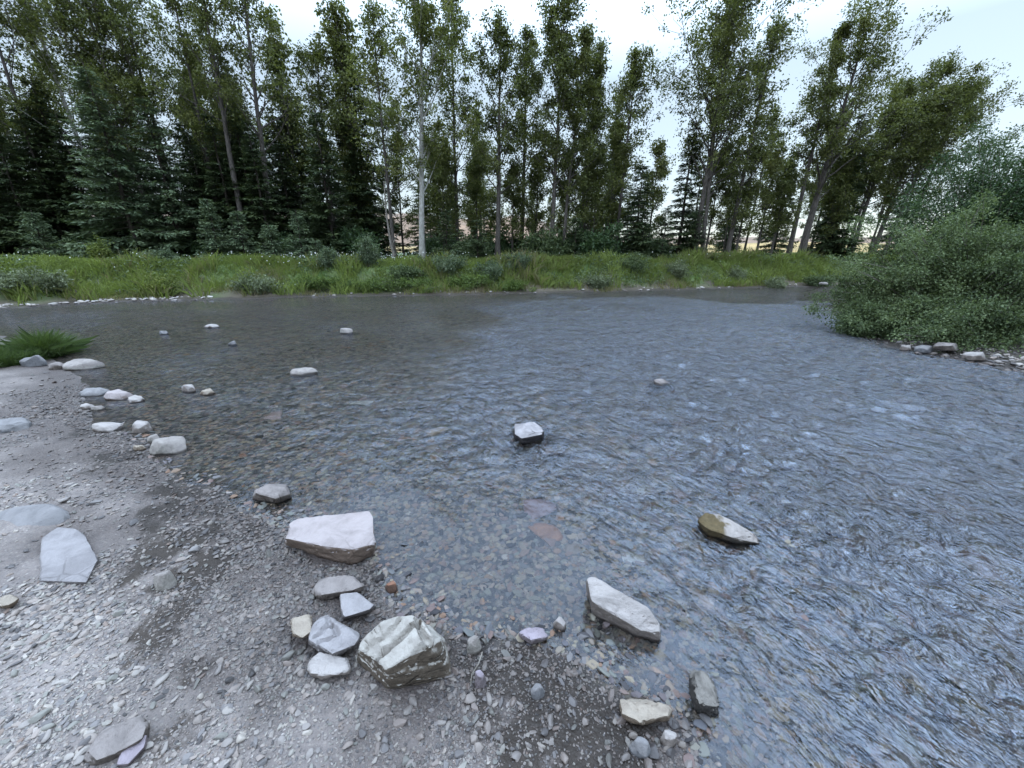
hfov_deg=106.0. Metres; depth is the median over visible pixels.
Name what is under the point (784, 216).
aspen tree
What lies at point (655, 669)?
cobble
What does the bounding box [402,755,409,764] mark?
pebble
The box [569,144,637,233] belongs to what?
aspen tree
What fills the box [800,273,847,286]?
willow shrub
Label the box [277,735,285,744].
pebble
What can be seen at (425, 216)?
thin tree
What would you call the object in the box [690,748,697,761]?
pebble
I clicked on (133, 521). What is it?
pebble
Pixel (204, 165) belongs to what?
spruce tree
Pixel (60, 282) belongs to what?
willow shrub
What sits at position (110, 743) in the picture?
buried rock
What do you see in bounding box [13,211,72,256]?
young spruce
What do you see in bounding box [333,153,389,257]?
spruce tree
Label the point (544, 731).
pebble
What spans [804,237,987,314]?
alder bush
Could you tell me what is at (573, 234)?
brush shrub
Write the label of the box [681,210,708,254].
young spruce
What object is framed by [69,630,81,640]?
pebble
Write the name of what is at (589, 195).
spruce tree
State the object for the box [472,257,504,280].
willow shrub
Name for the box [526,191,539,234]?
thin tree
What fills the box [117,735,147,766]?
mauve stone
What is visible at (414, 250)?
spruce tree
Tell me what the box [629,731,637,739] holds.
pebble
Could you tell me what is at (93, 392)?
rock
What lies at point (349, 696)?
pebble
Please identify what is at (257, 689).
pebble
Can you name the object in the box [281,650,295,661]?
pebble
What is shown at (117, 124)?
spruce tree
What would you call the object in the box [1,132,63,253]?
spruce tree
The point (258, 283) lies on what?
willow shrub
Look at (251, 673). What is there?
pebble
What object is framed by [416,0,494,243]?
cottonwood tree
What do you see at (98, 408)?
stone
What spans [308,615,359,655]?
cracked slab
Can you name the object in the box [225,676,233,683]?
pebble
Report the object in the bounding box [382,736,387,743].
pebble
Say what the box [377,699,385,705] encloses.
pebble
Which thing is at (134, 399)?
rock
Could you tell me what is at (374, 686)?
pebble
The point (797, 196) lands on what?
thin tree
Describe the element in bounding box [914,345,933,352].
rock
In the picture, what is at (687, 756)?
cobble
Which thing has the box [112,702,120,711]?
pebble
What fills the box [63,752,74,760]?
pebble
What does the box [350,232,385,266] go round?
willow shrub
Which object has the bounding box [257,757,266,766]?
pebble
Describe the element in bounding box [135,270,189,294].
willow shrub
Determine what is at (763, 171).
thin tree
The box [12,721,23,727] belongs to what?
pebble
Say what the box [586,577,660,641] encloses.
wedge boulder
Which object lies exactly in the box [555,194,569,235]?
thin tree
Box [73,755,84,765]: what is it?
pebble
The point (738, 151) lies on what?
thin tree
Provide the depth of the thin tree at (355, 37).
19.86 m
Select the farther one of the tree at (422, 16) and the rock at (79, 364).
the tree at (422, 16)
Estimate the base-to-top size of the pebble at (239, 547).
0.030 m
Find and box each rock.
[0,417,31,433]
[0,504,70,525]
[19,355,47,366]
[48,362,62,369]
[62,359,104,370]
[79,387,109,396]
[84,716,149,765]
[92,422,123,432]
[103,389,132,400]
[128,395,144,402]
[132,420,152,433]
[149,436,186,455]
[159,331,168,334]
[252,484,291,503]
[290,367,317,375]
[312,575,363,599]
[340,328,352,332]
[513,422,543,444]
[619,697,671,724]
[653,378,668,385]
[689,669,719,717]
[698,513,759,544]
[899,345,910,350]
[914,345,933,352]
[933,342,957,350]
[961,352,984,360]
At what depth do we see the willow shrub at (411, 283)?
15.83 m
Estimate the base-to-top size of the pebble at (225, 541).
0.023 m
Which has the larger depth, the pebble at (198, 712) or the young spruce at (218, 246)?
the young spruce at (218, 246)
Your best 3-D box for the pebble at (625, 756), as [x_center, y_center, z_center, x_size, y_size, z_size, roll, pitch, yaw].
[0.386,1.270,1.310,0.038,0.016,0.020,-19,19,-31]
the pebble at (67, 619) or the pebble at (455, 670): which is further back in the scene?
the pebble at (67, 619)
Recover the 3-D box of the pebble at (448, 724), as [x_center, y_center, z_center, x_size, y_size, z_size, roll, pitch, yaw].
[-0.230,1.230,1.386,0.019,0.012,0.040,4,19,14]
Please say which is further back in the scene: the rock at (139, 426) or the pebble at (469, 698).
the rock at (139, 426)
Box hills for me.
[386,242,885,252]
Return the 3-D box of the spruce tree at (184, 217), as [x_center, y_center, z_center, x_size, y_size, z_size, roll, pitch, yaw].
[-16.571,-9.429,18.520,4.689,7.364,4.800,0,19,0]
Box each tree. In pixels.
[0,0,20,256]
[0,0,73,191]
[0,0,146,189]
[0,92,19,189]
[0,95,17,146]
[0,135,69,256]
[0,157,19,243]
[0,182,46,255]
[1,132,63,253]
[3,29,96,189]
[6,102,87,253]
[10,97,101,256]
[12,0,174,247]
[19,74,123,239]
[47,106,117,255]
[48,62,203,257]
[53,0,209,227]
[70,35,164,215]
[80,127,137,255]
[84,148,125,243]
[94,51,176,248]
[119,96,223,255]
[129,0,274,241]
[150,0,257,255]
[162,63,225,201]
[168,122,224,239]
[168,148,196,232]
[169,37,220,186]
[180,132,233,256]
[188,155,228,250]
[196,119,224,214]
[199,109,257,253]
[204,0,323,237]
[205,64,259,176]
[206,53,286,234]
[216,134,273,234]
[222,81,286,230]
[222,107,281,253]
[237,121,296,254]
[246,1,313,235]
[253,119,282,215]
[262,57,328,243]
[265,140,325,249]
[273,93,309,215]
[275,33,346,228]
[285,108,327,220]
[295,112,363,256]
[299,0,380,230]
[306,8,382,205]
[306,137,341,230]
[324,144,343,227]
[328,51,413,257]
[332,131,390,254]
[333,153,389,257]
[335,143,379,230]
[341,0,431,257]
[359,0,484,256]
[359,151,390,256]
[373,174,390,254]
[382,128,418,254]
[405,179,428,255]
[412,174,433,244]
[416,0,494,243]
[416,156,443,237]
[417,182,449,255]
[424,131,450,229]
[424,137,469,250]
[429,131,465,225]
[447,181,464,245]
[451,155,496,241]
[458,165,474,225]
[461,98,496,234]
[461,140,487,232]
[463,0,539,255]
[463,142,496,226]
[478,157,537,253]
[482,184,500,242]
[487,174,509,226]
[500,24,551,237]
[511,0,614,246]
[520,151,551,236]
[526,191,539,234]
[538,151,593,238]
[542,197,555,233]
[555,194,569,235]
[568,31,616,231]
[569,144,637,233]
[574,132,606,231]
[578,191,592,232]
[589,119,633,233]
[596,139,634,253]
[600,41,668,250]
[600,89,634,203]
[616,164,659,259]
[620,186,635,241]
[622,135,674,240]
[629,181,655,235]
[631,0,823,251]
[662,121,701,255]
[673,154,712,253]
[679,137,760,249]
[706,11,804,253]
[709,204,744,252]
[712,179,744,252]
[713,141,795,249]
[717,132,751,252]
[736,103,785,251]
[748,136,805,250]
[753,153,799,254]
[757,158,817,254]
[778,15,859,253]
[784,0,953,251]
[795,125,842,214]
[799,107,873,260]
[799,171,821,228]
[805,96,868,246]
[808,189,861,260]
[811,148,865,251]
[840,191,862,228]
[843,73,946,252]
[844,138,879,247]
[847,46,1023,253]
[866,153,911,253]
[867,147,933,254]
[868,113,919,251]
[876,65,1023,252]
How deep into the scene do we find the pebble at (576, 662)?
1.63 m
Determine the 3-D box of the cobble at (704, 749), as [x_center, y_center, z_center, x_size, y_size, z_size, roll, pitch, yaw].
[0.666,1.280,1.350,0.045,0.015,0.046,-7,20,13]
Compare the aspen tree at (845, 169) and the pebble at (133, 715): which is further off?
the aspen tree at (845, 169)
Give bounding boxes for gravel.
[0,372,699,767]
[865,336,1023,372]
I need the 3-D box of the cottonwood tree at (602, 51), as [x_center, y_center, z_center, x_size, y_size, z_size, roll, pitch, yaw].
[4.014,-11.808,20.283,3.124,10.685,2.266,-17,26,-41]
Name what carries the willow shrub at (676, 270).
on the ground at (104, 536)
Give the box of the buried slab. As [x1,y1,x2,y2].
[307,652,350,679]
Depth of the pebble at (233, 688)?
1.50 m
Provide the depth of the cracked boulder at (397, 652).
1.50 m
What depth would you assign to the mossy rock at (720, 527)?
2.29 m
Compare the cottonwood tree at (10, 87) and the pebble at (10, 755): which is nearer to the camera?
the pebble at (10, 755)
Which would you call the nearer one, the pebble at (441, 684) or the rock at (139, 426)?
the pebble at (441, 684)
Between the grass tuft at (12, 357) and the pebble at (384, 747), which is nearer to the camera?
the pebble at (384, 747)
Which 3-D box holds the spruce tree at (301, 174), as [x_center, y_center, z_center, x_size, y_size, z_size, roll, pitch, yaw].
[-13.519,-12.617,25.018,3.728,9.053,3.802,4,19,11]
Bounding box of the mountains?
[157,200,892,246]
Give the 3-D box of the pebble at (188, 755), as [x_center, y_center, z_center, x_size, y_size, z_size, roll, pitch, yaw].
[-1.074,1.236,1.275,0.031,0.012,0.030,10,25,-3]
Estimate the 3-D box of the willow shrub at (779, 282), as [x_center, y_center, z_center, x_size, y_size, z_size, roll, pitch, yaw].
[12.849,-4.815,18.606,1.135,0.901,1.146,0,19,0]
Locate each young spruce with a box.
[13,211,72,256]
[193,197,243,257]
[224,210,260,255]
[255,222,294,259]
[279,210,319,258]
[308,240,321,259]
[428,208,466,258]
[467,219,492,258]
[561,217,589,257]
[626,211,658,257]
[650,207,680,257]
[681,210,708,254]
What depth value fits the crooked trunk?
18.13 m
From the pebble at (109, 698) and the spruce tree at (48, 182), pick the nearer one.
the pebble at (109, 698)
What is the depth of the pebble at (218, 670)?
1.56 m
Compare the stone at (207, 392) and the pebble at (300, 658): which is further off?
the stone at (207, 392)
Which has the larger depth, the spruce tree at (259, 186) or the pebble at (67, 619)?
the spruce tree at (259, 186)
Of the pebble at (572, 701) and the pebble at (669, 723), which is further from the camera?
the pebble at (572, 701)
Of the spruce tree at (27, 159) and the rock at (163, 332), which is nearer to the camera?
the rock at (163, 332)
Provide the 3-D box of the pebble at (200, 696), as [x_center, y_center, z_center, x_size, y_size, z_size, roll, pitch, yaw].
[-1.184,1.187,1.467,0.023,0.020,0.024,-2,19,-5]
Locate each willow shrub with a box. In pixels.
[0,267,67,293]
[7,261,77,293]
[80,232,114,259]
[118,247,153,257]
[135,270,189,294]
[145,247,183,260]
[225,271,283,295]
[290,273,348,292]
[314,244,339,269]
[343,277,407,292]
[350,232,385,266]
[367,272,442,293]
[384,261,427,283]
[418,249,470,273]
[425,271,495,290]
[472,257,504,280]
[495,251,532,270]
[497,275,537,291]
[577,272,616,288]
[617,251,651,273]
[661,257,695,279]
[725,265,751,281]
[762,275,789,288]
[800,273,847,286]
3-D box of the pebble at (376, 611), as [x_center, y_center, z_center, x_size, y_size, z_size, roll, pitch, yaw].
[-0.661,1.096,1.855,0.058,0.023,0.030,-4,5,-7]
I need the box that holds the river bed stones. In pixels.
[124,347,972,767]
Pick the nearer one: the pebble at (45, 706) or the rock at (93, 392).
the pebble at (45, 706)
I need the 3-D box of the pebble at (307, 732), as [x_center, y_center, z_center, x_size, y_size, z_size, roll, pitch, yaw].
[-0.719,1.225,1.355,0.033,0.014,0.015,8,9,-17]
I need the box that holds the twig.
[470,652,482,686]
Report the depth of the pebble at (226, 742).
1.32 m
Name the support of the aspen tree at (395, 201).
on the ground at (104, 536)
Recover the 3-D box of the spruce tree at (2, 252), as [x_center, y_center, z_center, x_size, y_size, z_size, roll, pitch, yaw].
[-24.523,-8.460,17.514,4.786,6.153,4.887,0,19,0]
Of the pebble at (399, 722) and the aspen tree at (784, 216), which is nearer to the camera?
the pebble at (399, 722)
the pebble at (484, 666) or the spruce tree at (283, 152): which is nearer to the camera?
the pebble at (484, 666)
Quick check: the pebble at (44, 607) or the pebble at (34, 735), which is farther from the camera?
the pebble at (44, 607)
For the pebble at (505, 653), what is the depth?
1.65 m
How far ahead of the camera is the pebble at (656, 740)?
1.36 m
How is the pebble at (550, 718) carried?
on the ground at (104, 536)
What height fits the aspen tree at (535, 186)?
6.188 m
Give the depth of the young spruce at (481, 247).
18.70 m
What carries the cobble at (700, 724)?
on the ground at (104, 536)
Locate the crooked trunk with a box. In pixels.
[383,181,400,259]
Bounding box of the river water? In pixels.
[0,286,1023,767]
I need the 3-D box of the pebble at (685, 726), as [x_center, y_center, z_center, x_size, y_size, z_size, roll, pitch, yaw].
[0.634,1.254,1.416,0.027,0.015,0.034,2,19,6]
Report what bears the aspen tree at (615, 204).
on the ground at (104, 536)
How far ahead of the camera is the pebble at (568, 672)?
1.59 m
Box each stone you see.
[0,594,18,608]
[80,403,93,409]
[91,405,104,410]
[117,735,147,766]
[133,445,145,450]
[147,434,158,442]
[153,570,176,590]
[181,384,195,392]
[199,388,215,395]
[204,324,219,327]
[290,614,312,637]
[339,592,373,619]
[385,581,397,593]
[467,635,481,655]
[474,670,485,688]
[519,627,547,644]
[531,683,544,699]
[553,616,565,630]
[629,736,650,758]
[660,729,676,747]
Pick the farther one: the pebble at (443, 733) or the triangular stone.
the triangular stone
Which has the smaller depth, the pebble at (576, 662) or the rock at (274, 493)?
the pebble at (576, 662)
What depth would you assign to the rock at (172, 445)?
3.32 m
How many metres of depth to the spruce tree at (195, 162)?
18.79 m
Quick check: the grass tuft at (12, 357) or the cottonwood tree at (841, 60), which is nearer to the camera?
the grass tuft at (12, 357)
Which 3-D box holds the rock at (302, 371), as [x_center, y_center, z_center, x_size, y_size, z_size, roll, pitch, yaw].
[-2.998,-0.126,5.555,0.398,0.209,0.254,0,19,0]
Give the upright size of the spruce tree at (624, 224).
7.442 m
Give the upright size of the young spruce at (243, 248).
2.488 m
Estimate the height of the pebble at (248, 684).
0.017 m
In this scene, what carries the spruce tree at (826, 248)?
on the ground at (104, 536)
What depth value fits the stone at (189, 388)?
4.78 m
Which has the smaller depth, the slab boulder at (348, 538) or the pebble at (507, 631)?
the pebble at (507, 631)
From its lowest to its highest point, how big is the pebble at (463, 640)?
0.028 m
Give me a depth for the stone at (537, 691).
1.48 m
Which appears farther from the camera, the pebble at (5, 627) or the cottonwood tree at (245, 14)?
the cottonwood tree at (245, 14)
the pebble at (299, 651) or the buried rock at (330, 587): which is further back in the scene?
the buried rock at (330, 587)
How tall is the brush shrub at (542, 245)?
2.086 m
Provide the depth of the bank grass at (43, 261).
16.34 m
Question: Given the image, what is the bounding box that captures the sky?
[0,0,1023,237]
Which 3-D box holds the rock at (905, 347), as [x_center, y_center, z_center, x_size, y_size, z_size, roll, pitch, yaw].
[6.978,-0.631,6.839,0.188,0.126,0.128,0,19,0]
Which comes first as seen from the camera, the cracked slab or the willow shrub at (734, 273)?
the cracked slab
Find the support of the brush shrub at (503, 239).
on the ground at (104, 536)
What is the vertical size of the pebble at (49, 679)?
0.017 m
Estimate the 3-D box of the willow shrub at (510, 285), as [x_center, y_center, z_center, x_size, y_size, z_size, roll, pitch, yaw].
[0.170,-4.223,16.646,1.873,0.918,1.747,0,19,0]
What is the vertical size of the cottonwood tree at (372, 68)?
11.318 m
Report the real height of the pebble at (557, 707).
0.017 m
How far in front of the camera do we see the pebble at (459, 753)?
1.30 m
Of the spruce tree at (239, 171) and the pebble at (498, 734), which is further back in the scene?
the spruce tree at (239, 171)
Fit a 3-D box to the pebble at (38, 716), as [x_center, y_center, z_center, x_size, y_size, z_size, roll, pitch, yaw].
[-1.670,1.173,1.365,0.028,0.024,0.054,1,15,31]
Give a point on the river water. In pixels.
(880, 486)
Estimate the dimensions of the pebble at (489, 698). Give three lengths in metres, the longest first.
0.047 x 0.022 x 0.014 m
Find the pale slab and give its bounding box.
[39,527,98,584]
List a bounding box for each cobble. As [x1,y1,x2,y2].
[578,634,589,639]
[586,659,598,669]
[648,671,656,682]
[652,667,661,672]
[665,679,674,691]
[683,753,694,767]
[693,719,707,730]
[698,742,709,756]
[699,713,712,727]
[801,614,808,620]
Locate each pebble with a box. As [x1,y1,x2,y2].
[0,739,10,744]
[2,624,10,629]
[3,721,13,729]
[3,749,16,760]
[10,610,19,616]
[10,669,18,676]
[11,757,21,766]
[12,634,20,640]
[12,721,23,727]
[14,640,23,646]
[15,744,27,752]
[18,721,29,728]
[25,725,35,735]
[27,599,39,603]
[28,708,51,723]
[28,709,37,718]
[30,727,41,738]
[32,624,42,628]
[38,733,44,741]
[39,605,51,610]
[41,633,49,641]
[41,719,52,726]
[41,723,55,730]
[41,729,50,742]
[42,704,52,708]
[44,676,54,681]
[49,632,59,637]
[54,679,68,684]
[58,496,70,502]
[60,616,71,623]
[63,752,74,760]
[67,716,82,729]
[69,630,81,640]
[69,701,75,709]
[70,626,77,632]
[71,637,86,645]
[72,745,89,760]
[73,619,83,625]
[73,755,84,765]
[78,693,87,701]
[78,735,90,746]
[79,630,89,636]
[83,729,95,736]
[84,733,98,742]
[89,500,102,504]
[90,719,99,726]
[94,680,105,685]
[98,640,108,645]
[106,674,117,682]
[106,695,112,703]
[109,652,117,658]
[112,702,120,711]
[113,610,124,616]
[117,700,124,706]
[119,670,127,676]
[120,637,128,643]
[120,689,129,694]
[126,713,137,719]
[129,518,138,526]
[132,669,141,676]
[145,741,153,749]
[150,701,156,708]
[152,694,165,701]
[152,744,160,751]
[153,672,169,687]
[160,741,168,754]
[175,557,186,562]
[181,759,190,764]
[182,752,193,761]
[188,546,200,553]
[193,655,200,660]
[193,678,199,689]
[193,715,201,724]
[194,708,206,714]
[196,693,203,699]
[197,728,204,740]
[201,528,208,534]
[201,717,210,724]
[204,701,210,707]
[213,732,227,739]
[214,664,221,675]
[216,657,223,663]
[220,538,229,543]
[221,703,232,712]
[221,737,232,747]
[222,708,232,714]
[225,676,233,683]
[225,747,235,758]
[227,683,241,692]
[232,746,238,756]
[236,545,242,550]
[236,734,245,742]
[237,686,245,695]
[246,680,253,690]
[248,669,254,677]
[253,737,257,748]
[254,666,260,672]
[254,685,261,692]
[254,699,261,705]
[256,754,264,760]
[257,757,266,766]
[265,551,271,557]
[270,637,277,642]
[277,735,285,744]
[281,607,286,614]
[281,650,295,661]
[281,691,287,697]
[283,636,291,642]
[283,661,293,665]
[288,706,295,714]
[295,709,300,716]
[296,649,304,654]
[297,654,305,661]
[297,669,304,676]
[302,723,310,729]
[302,729,312,735]
[306,748,313,759]
[321,683,329,689]
[327,567,337,571]
[342,741,352,748]
[345,690,355,701]
[347,569,357,574]
[349,694,355,704]
[358,728,366,737]
[364,615,374,622]
[369,609,380,614]
[370,684,378,690]
[375,573,384,582]
[375,732,381,741]
[375,742,379,754]
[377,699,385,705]
[380,743,388,753]
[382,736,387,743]
[393,718,406,727]
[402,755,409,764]
[403,608,410,615]
[403,705,412,714]
[409,696,416,706]
[415,732,423,740]
[429,615,434,622]
[431,758,439,766]
[436,627,441,633]
[437,720,445,725]
[439,680,443,689]
[441,729,444,738]
[445,721,450,731]
[446,685,454,691]
[451,667,458,675]
[454,749,463,758]
[459,637,467,643]
[463,716,469,723]
[464,692,475,703]
[470,734,477,743]
[471,702,477,711]
[471,714,477,726]
[474,742,483,753]
[480,638,487,644]
[481,660,486,670]
[484,720,490,734]
[486,692,491,704]
[489,707,494,715]
[494,731,501,740]
[499,697,503,708]
[501,649,510,661]
[502,656,510,660]
[504,628,510,634]
[505,641,510,648]
[507,635,513,640]
[510,696,515,706]
[511,751,521,760]
[516,653,522,661]
[525,741,531,748]
[541,659,548,667]
[541,727,547,735]
[547,714,552,726]
[555,704,560,711]
[557,677,564,685]
[560,752,568,764]
[566,667,571,676]
[568,696,577,706]
[569,669,577,676]
[573,659,579,664]
[582,717,588,725]
[605,753,611,767]
[608,689,613,701]
[612,715,616,724]
[616,716,625,724]
[621,752,629,761]
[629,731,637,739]
[649,743,659,758]
[654,737,660,744]
[658,724,665,731]
[661,745,676,757]
[667,717,678,726]
[670,719,679,729]
[678,740,685,747]
[680,720,688,730]
[682,717,690,726]
[682,732,695,741]
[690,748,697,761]
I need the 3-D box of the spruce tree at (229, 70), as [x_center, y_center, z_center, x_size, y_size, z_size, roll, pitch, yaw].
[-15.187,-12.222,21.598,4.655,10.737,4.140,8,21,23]
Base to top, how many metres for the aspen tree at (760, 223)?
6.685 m
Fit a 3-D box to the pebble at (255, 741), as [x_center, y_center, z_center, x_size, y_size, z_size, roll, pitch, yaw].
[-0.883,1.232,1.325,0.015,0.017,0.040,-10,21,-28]
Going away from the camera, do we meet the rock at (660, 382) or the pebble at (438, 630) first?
the pebble at (438, 630)
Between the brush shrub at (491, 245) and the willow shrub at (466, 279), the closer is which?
the willow shrub at (466, 279)
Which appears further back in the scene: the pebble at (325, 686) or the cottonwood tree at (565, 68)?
the cottonwood tree at (565, 68)
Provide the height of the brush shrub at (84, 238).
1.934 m
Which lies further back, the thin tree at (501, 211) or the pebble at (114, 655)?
the thin tree at (501, 211)
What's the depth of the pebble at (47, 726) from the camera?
1.33 m
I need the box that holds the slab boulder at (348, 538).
[285,511,375,564]
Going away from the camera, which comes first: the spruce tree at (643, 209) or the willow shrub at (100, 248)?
the willow shrub at (100, 248)
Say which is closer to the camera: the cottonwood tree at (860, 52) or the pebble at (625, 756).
the pebble at (625, 756)
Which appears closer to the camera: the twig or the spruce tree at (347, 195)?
the twig
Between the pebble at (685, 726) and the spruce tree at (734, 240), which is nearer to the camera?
the pebble at (685, 726)
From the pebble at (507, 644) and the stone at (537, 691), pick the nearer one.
the stone at (537, 691)
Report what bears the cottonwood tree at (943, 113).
on the ground at (104, 536)
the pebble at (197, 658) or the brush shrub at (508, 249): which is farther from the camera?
the brush shrub at (508, 249)
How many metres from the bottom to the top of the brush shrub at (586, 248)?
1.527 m
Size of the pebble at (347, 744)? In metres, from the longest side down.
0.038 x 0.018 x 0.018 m
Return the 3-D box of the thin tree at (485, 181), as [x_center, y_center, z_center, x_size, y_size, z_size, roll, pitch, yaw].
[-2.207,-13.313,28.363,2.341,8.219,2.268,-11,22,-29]
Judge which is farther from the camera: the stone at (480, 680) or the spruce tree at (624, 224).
the spruce tree at (624, 224)
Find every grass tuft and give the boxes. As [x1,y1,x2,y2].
[0,325,98,357]
[0,344,60,367]
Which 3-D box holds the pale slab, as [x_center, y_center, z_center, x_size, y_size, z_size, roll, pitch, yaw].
[-2.479,0.956,2.131,0.752,0.055,0.214,13,23,33]
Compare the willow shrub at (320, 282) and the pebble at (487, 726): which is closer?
the pebble at (487, 726)
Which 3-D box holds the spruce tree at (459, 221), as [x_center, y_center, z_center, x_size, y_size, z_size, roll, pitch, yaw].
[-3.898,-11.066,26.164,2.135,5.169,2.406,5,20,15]
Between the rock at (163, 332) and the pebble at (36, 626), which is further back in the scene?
the rock at (163, 332)
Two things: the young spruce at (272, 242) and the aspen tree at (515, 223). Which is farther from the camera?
the aspen tree at (515, 223)
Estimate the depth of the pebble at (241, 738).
1.33 m
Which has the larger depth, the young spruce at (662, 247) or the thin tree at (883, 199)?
the thin tree at (883, 199)
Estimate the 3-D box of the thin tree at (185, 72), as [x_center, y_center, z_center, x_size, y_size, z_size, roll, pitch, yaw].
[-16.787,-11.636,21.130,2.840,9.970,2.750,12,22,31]
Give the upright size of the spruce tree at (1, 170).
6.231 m
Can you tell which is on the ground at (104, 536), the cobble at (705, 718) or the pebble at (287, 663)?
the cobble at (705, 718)
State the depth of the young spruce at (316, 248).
17.62 m
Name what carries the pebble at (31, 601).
on the ground at (104, 536)
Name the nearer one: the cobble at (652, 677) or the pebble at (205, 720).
the pebble at (205, 720)
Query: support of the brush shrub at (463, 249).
on the ground at (104, 536)
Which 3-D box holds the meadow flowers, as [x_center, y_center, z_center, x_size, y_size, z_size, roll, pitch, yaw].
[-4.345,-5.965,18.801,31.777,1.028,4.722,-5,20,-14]
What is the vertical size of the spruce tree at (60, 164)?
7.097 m
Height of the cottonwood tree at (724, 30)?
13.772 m
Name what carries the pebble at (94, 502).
on the ground at (104, 536)
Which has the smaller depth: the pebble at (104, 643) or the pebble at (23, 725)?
the pebble at (23, 725)
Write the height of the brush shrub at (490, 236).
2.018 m
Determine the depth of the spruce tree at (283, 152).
26.54 m
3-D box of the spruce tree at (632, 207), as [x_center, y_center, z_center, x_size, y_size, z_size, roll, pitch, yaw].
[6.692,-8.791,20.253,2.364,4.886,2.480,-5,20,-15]
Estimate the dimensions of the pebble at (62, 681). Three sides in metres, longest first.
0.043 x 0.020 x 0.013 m
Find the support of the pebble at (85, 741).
on the ground at (104, 536)
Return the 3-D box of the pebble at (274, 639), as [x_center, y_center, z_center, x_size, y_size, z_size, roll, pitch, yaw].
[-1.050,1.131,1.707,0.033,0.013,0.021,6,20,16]
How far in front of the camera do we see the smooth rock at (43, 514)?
2.43 m
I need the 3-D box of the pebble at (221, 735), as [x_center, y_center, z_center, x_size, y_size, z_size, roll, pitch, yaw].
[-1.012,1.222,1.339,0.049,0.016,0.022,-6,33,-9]
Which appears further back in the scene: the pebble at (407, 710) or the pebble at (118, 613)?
the pebble at (118, 613)
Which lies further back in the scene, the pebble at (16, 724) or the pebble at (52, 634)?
the pebble at (52, 634)
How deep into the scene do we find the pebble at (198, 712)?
1.41 m
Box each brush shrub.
[44,228,100,253]
[50,236,85,256]
[177,236,216,257]
[269,229,311,256]
[326,223,383,255]
[425,229,462,256]
[450,231,494,257]
[460,233,494,246]
[472,235,494,255]
[492,227,525,254]
[500,241,520,254]
[513,225,574,256]
[549,226,588,253]
[571,234,619,255]
[573,219,626,256]
[633,243,664,255]
[655,239,668,253]
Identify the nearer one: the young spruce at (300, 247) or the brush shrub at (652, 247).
the young spruce at (300, 247)
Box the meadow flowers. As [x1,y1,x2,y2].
[6,251,652,263]
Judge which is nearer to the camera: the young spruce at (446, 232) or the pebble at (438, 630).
the pebble at (438, 630)
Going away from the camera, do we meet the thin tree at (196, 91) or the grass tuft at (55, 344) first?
the grass tuft at (55, 344)
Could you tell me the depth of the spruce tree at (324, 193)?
25.02 m
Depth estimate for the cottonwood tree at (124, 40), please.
18.05 m
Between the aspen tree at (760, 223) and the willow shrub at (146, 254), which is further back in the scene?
the aspen tree at (760, 223)
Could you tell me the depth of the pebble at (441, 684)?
1.53 m
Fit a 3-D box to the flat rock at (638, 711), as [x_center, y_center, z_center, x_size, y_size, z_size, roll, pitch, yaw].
[0.496,1.226,1.437,0.192,0.106,0.142,8,20,21]
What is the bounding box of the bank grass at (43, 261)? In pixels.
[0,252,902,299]
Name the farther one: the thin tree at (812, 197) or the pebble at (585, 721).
the thin tree at (812, 197)
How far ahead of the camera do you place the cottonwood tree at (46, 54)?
17.93 m
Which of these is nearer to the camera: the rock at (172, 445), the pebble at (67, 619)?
the pebble at (67, 619)
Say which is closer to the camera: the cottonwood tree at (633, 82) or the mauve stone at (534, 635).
the mauve stone at (534, 635)
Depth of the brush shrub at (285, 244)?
19.02 m
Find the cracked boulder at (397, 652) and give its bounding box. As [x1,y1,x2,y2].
[357,615,450,688]
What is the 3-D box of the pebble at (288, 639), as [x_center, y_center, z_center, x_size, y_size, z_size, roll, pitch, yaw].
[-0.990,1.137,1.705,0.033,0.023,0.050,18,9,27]
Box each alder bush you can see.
[801,184,1023,343]
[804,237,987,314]
[827,285,909,338]
[853,288,975,340]
[860,117,1023,263]
[882,286,1023,356]
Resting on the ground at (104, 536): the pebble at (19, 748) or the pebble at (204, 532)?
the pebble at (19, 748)
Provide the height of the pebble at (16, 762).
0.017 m
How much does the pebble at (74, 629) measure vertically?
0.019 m
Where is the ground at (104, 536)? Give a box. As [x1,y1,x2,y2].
[0,252,1023,767]
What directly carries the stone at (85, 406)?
on the ground at (104, 536)
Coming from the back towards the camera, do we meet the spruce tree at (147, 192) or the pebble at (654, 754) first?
the spruce tree at (147, 192)
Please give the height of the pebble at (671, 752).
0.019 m
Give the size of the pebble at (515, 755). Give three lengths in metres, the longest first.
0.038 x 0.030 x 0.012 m
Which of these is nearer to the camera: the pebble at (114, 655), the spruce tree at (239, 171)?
the pebble at (114, 655)
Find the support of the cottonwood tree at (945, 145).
on the ground at (104, 536)

